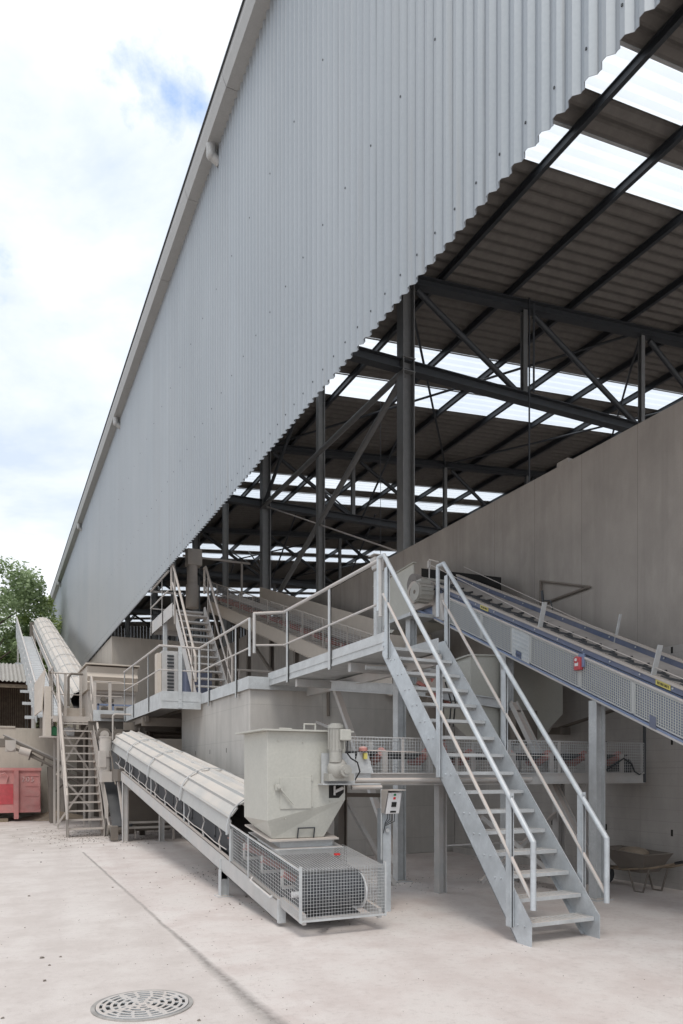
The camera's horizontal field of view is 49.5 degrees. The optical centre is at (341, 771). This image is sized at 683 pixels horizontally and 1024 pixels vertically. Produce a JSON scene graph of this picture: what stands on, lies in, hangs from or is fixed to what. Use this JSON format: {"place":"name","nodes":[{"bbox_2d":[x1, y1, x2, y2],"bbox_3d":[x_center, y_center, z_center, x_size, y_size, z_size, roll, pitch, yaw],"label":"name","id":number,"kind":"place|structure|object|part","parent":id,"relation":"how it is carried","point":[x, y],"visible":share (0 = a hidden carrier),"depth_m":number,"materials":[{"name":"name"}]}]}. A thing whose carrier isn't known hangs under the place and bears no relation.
{"place":"outdoors","nodes":[
{"label":"outdoors","id":0,"kind":"place"},
{"bbox_2d":[0,663,33,727],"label":"shed","id":1,"kind":"structure","parent":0,"point":[12,698],"depth_m":30.56,"materials":[{"name":"brown wood"}]},
{"bbox_2d":[51,726,56,735],"bbox_3d":[-8.186,-1.160,21.125,0.280,0.280,0.200,0,0,-25],"label":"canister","id":2,"kind":"object","parent":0,"point":[53,730],"visible":0.69,"depth_m":21.04,"materials":[{"name":"green plastic"}]},
{"bbox_2d":[64,726,74,735],"bbox_3d":[-7.824,-1.160,21.296,0.280,0.280,0.200,0,0,-25],"label":"canister","id":3,"kind":"object","parent":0,"point":[69,733],"visible":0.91,"depth_m":21.21,"materials":[{"name":"white"}]},
{"bbox_2d":[77,737,109,816],"bbox_3d":[-8.710,0.100,26.488,1.400,3.000,0.150,0,0,-25],"label":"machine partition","id":4,"kind":"object","parent":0,"point":[79,765],"visible":0.14,"depth_m":26.18,"materials":[{"name":"metal"}]},
{"bbox_2d":[0,0,241,722],"label":"sky","id":5,"kind":"structure","parent":0,"point":[104,104],"materials":[{"name":"white"}]},
{"bbox_2d":[0,816,682,1023],"bbox_3d":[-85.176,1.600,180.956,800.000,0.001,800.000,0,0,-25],"label":"ground","id":6,"kind":"structure","parent":0,"point":[370,970],"depth_m":6.70,"materials":[{"name":"concrete"}]},
{"bbox_2d":[0,768,40,821],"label":"skip container","id":7,"kind":"object","parent":6,"relation":"on","point":[20,790],"visible":1,"depth_m":23.86,"materials":[{"name":"red metal"}]},
{"bbox_2d":[0,609,51,726],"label":"broadleaf tree","id":8,"kind":"object","parent":6,"relation":"on","point":[9,621],"visible":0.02,"depth_m":53.15,"materials":[{"name":"green plant"}]},
{"bbox_2d":[0,726,52,817],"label":"retaining wall","id":9,"kind":"structure","parent":6,"relation":"on","point":[29,736],"depth_m":26.02,"materials":[{"name":"concrete"}]},
{"bbox_2d":[0,556,56,726],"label":"broadleaf tree","id":10,"kind":"object","parent":6,"relation":"on","point":[25,592],"visible":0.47,"depth_m":45.00,"materials":[{"name":"green plant"}]},
{"bbox_2d":[0,591,61,727],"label":"broadleaf tree","id":11,"kind":"object","parent":6,"relation":"on","point":[25,618],"visible":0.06,"depth_m":47.20,"materials":[{"name":"green plant"}]},
{"bbox_2d":[15,616,62,727],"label":"inclined walkway","id":12,"kind":"structure","parent":6,"relation":"on","point":[27,650],"depth_m":31.25,"materials":[{"name":"metal"}]},
{"bbox_2d":[0,734,85,822],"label":"conveyor","id":13,"kind":"object","parent":6,"relation":"on","point":[8,743],"visible":0.89,"depth_m":22.87,"materials":[{"name":"metal"}]},
{"bbox_2d":[16,811,82,820],"bbox_3d":[-9.609,1.450,24.876,2.426,0.300,1.800,0,0,-25],"label":"clay heap","id":14,"kind":"object","parent":6,"relation":"on","point":[41,817],"visible":0.52,"depth_m":24.48,"materials":[{"name":"grey soil"}]},
{"bbox_2d":[30,617,93,817],"bbox_3d":[-12.628,-3.668,32.850,1.230,10.536,23.200,0,0,-25],"label":"covered conveyor","id":15,"kind":"object","parent":6,"relation":"on","point":[56,649],"visible":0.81,"depth_m":29.19,"materials":[{"name":"metal"}]},
{"bbox_2d":[34,666,90,828],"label":"steel platform","id":16,"kind":"structure","parent":6,"relation":"on","point":[43,696],"depth_m":21.27,"materials":[{"name":"grey metal"}]},
{"bbox_2d":[56,738,76,813],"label":"wall","id":17,"kind":"structure","parent":6,"relation":"on","point":[72,757],"depth_m":26.64,"materials":[{"name":"concrete"}]},
{"bbox_2d":[56,674,105,837],"bbox_3d":[-6.855,-0.527,19.447,0.964,4.366,3.132,0,0,-25],"label":"steel stair","id":18,"kind":"object","parent":6,"relation":"on","point":[101,818],"visible":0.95,"depth_m":19.19,"materials":[{"name":"grey metal"}]},
{"bbox_2d":[91,715,136,840],"bbox_3d":[-5.775,0.025,18.668,0.650,3.110,3.700,0,0,-25],"label":"cage conveyor","id":19,"kind":"object","parent":6,"relation":"on","point":[110,795],"visible":0.41,"depth_m":17.77,"materials":[{"name":"metal"}]},
{"bbox_2d":[95,728,110,739],"bbox_3d":[-6.222,-0.950,19.370,0.340,0.340,0.550,0,0,-25],"label":"motor","id":20,"kind":"object","parent":19,"relation":"hanging from","point":[103,732],"visible":0.7,"depth_m":19.16,"materials":[{"name":"metal"}]},
{"bbox_2d":[111,729,122,740],"bbox_3d":[-5.920,-0.925,19.622,0.340,0.390,0.550,0,0,-25],"label":"motor","id":21,"kind":"object","parent":19,"relation":"hanging from","point":[118,731],"visible":0.3,"depth_m":19.42,"materials":[{"name":"metal"}]},
{"bbox_2d":[74,681,181,834],"bbox_3d":[-4.478,-0.408,22.053,6.080,4.017,8.280,0,0,-25],"label":"steel mezzanine","id":22,"kind":"object","parent":6,"relation":"on","point":[110,719],"visible":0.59,"depth_m":19.91,"materials":[{"name":"grey metal"}]},
{"bbox_2d":[78,662,139,716],"bbox_3d":[-7.062,-2.315,22.400,1.500,1.570,2.250,0,0,-25],"label":"cabin","id":23,"kind":"object","parent":22,"relation":"on","point":[105,672],"visible":0.56,"depth_m":21.55,"materials":[{"name":"metal"}]},
{"bbox_2d":[182,669,211,692],"bbox_3d":[-3.590,-2.020,18.370,0.650,0.960,0.500,0,0,-25],"label":"blue cabinet","id":24,"kind":"object","parent":22,"relation":"on","point":[185,684],"visible":0.2,"depth_m":18.18,"materials":[{"name":"metal"}]},
{"bbox_2d":[56,636,213,750],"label":"store building","id":25,"kind":"structure","parent":6,"relation":"on","point":[122,650],"depth_m":29.21,"materials":[{"name":"grey concrete"}]},
{"bbox_2d":[90,990,192,1021],"bbox_3d":[-1.360,1.594,5.074,0.679,0.013,0.679,0,0,-25],"label":"drain grate","id":26,"kind":"object","parent":6,"relation":"on","point":[140,1005],"visible":1,"depth_m":5.03,"materials":[{"name":"metal"}]},
{"bbox_2d":[128,788,174,840],"bbox_3d":[-4.587,0.988,17.611,1.110,1.225,0.625,0,0,-25],"label":"cage","id":27,"kind":"object","parent":6,"relation":"on","point":[143,815],"visible":0.46,"depth_m":17.40,"materials":[{"name":"metal"}]},
{"bbox_2d":[98,730,386,924],"bbox_3d":[-2.720,0.289,12.787,1.329,2.622,12.345,0,0,-25],"label":"covered conveyor","id":28,"kind":"object","parent":6,"relation":"on","point":[196,803],"visible":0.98,"depth_m":9.54,"materials":[{"name":"metal"}]},
{"bbox_2d":[235,723,353,854],"bbox_3d":[-0.551,0.188,8.378,1.060,1.424,0.970,0,0,-25],"label":"feed hopper","id":29,"kind":"object","parent":28,"relation":"on","point":[289,801],"visible":0.99,"depth_m":8.00,"materials":[{"name":"grey paint"}]},
{"bbox_2d":[182,689,453,856],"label":"concrete block","id":30,"kind":"structure","parent":6,"relation":"on","point":[209,736],"depth_m":14.10,"materials":[{"name":"grey concrete"}]},
{"bbox_2d":[123,617,306,731],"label":"steel walkway","id":31,"kind":"structure","parent":30,"relation":"on","point":[160,703],"depth_m":15.78,"materials":[{"name":"grey metal"}]},
{"bbox_2d":[155,650,177,693],"bbox_3d":[-4.318,-2.245,18.285,0.480,1.410,0.435,0,0,-25],"label":"louvred cabinet","id":32,"kind":"object","parent":31,"relation":"on","point":[166,680],"visible":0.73,"depth_m":18.14,"materials":[{"name":"white metal"}]},
{"bbox_3d":[-4.518,-2.220,18.265,0.102,1.360,0.300,0,0,-25],"label":"side door","id":33,"kind":"part","parent":32,"relation":"part of","materials":[{"name":"grey metal"}]},
{"bbox_2d":[150,570,202,669],"bbox_3d":[-4.613,-3.440,20.530,0.860,3.681,2.780,0,0,-25],"label":"steel landing","id":34,"kind":"object","parent":31,"relation":"on","point":[163,624],"visible":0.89,"depth_m":20.46,"materials":[{"name":"grey metal"}]},
{"bbox_2d":[170,562,233,693],"bbox_3d":[-3.453,-3.481,18.137,0.920,3.762,2.558,0,0,-25],"label":"steel stair","id":35,"kind":"object","parent":31,"relation":"on","point":[222,679],"visible":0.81,"depth_m":18.19,"materials":[{"name":"grey metal"}]},
{"bbox_2d":[234,669,272,679],"bbox_3d":[-1.705,-2.045,18.650,2.200,0.970,0.060,0,0,-25],"label":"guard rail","id":36,"kind":"object","parent":31,"relation":"on","point":[249,670],"visible":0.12,"depth_m":18.36,"materials":[{"name":"metal"}]},
{"bbox_2d":[183,548,430,695],"bbox_3d":[-1.586,-4.511,20.041,2.400,6.178,13.217,0,0,-25],"label":"cage conveyor","id":37,"kind":"object","parent":30,"relation":"on","point":[272,629],"visible":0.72,"depth_m":20.20,"materials":[{"name":"metal"}]},
{"bbox_2d":[327,692,410,716],"bbox_3d":[0.592,-1.248,14.050,1.899,0.503,0.060,0,0,-25],"label":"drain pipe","id":38,"kind":"object","parent":30,"relation":"attached to","point":[328,703],"visible":0.37,"depth_m":13.64,"materials":[{"name":"metal"}]},
{"bbox_2d":[1,824,663,1023],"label":"grit","id":39,"kind":"object","parent":6,"relation":"on","point":[212,885],"visible":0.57,"depth_m":11.27,"materials":[{"name":"gravel"}]},
{"bbox_2d":[50,0,682,693],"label":"industrial hall","id":40,"kind":"structure","parent":6,"relation":"on","point":[418,274],"depth_m":15.85,"materials":[{"name":"metal"}]},
{"bbox_2d":[253,559,500,882],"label":"steel platform","id":41,"kind":"structure","parent":6,"relation":"on","point":[360,666],"depth_m":10.84,"materials":[{"name":"grey metal"}]},
{"bbox_2d":[368,553,383,570],"bbox_3d":[0.474,-2.807,9.993,0.170,0.210,0.160,0,0,-25],"label":"floodlight","id":42,"kind":"object","parent":41,"relation":"attached to","point":[373,558],"visible":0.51,"depth_m":9.96,"materials":[{"name":"metal"}]},
{"bbox_2d":[416,678,455,751],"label":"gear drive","id":43,"kind":"structure","parent":41,"relation":"attached to","point":[431,712],"depth_m":10.77,"materials":[{"name":"metal"}]},
{"bbox_2d":[377,789,405,911],"bbox_3d":[0.557,0.900,8.441,0.222,1.400,0.300,0,0,-25],"label":"control box","id":44,"kind":"object","parent":6,"relation":"on","point":[390,799],"visible":0.99,"depth_m":8.45,"materials":[{"name":"metal"}]},
{"bbox_2d":[219,400,682,889],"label":"concrete wall","id":45,"kind":"structure","parent":6,"relation":"on","point":[604,521],"depth_m":11.29,"materials":[{"name":"grey concrete"}]},
{"bbox_2d":[539,580,589,605],"bbox_3d":[3.595,-3.016,11.993,0.044,0.432,1.163,0,0,-25],"label":"wall bracket","id":46,"kind":"object","parent":45,"relation":"attached to","point":[585,587],"depth_m":12.03,"materials":[{"name":"metal"}]},
{"bbox_2d":[548,709,614,734],"bbox_3d":[3.842,-0.805,11.092,0.200,0.450,2.002,0,0,-25],"label":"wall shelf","id":47,"kind":"object","parent":45,"relation":"attached to","point":[563,729],"depth_m":11.70,"materials":[{"name":"metal"}]},
{"bbox_2d":[318,723,645,893],"bbox_3d":[1.885,0.350,9.439,5.050,2.500,1.305,0,0,-25],"label":"cage conveyor","id":48,"kind":"object","parent":6,"relation":"on","point":[339,767],"visible":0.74,"depth_m":9.35,"materials":[{"name":"metal"}]},
{"bbox_2d":[433,654,562,745],"bbox_3d":[2.537,-1.095,11.528,1.790,1.410,1.301,0,0,-25],"label":"transfer hopper","id":49,"kind":"object","parent":48,"relation":"on","point":[543,694],"visible":0.39,"depth_m":11.28,"materials":[{"name":"grey paint"}]},
{"bbox_2d":[377,553,609,946],"bbox_3d":[1.497,-0.561,8.208,0.934,4.322,3.010,0,0,-25],"label":"steel stair","id":50,"kind":"object","parent":6,"relation":"on","point":[583,915],"visible":1,"depth_m":7.82,"materials":[{"name":"grey metal"}]},
{"bbox_2d":[373,559,682,901],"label":"blue conveyor","id":51,"kind":"object","parent":6,"relation":"on","point":[639,683],"visible":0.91,"depth_m":9.98,"materials":[{"name":"metal"}]},
{"bbox_2d":[610,845,682,892],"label":"wheelbarrow","id":52,"kind":"object","parent":6,"relation":"on","point":[629,859],"visible":0.84,"depth_m":9.89,"materials":[{"name":"metal"}]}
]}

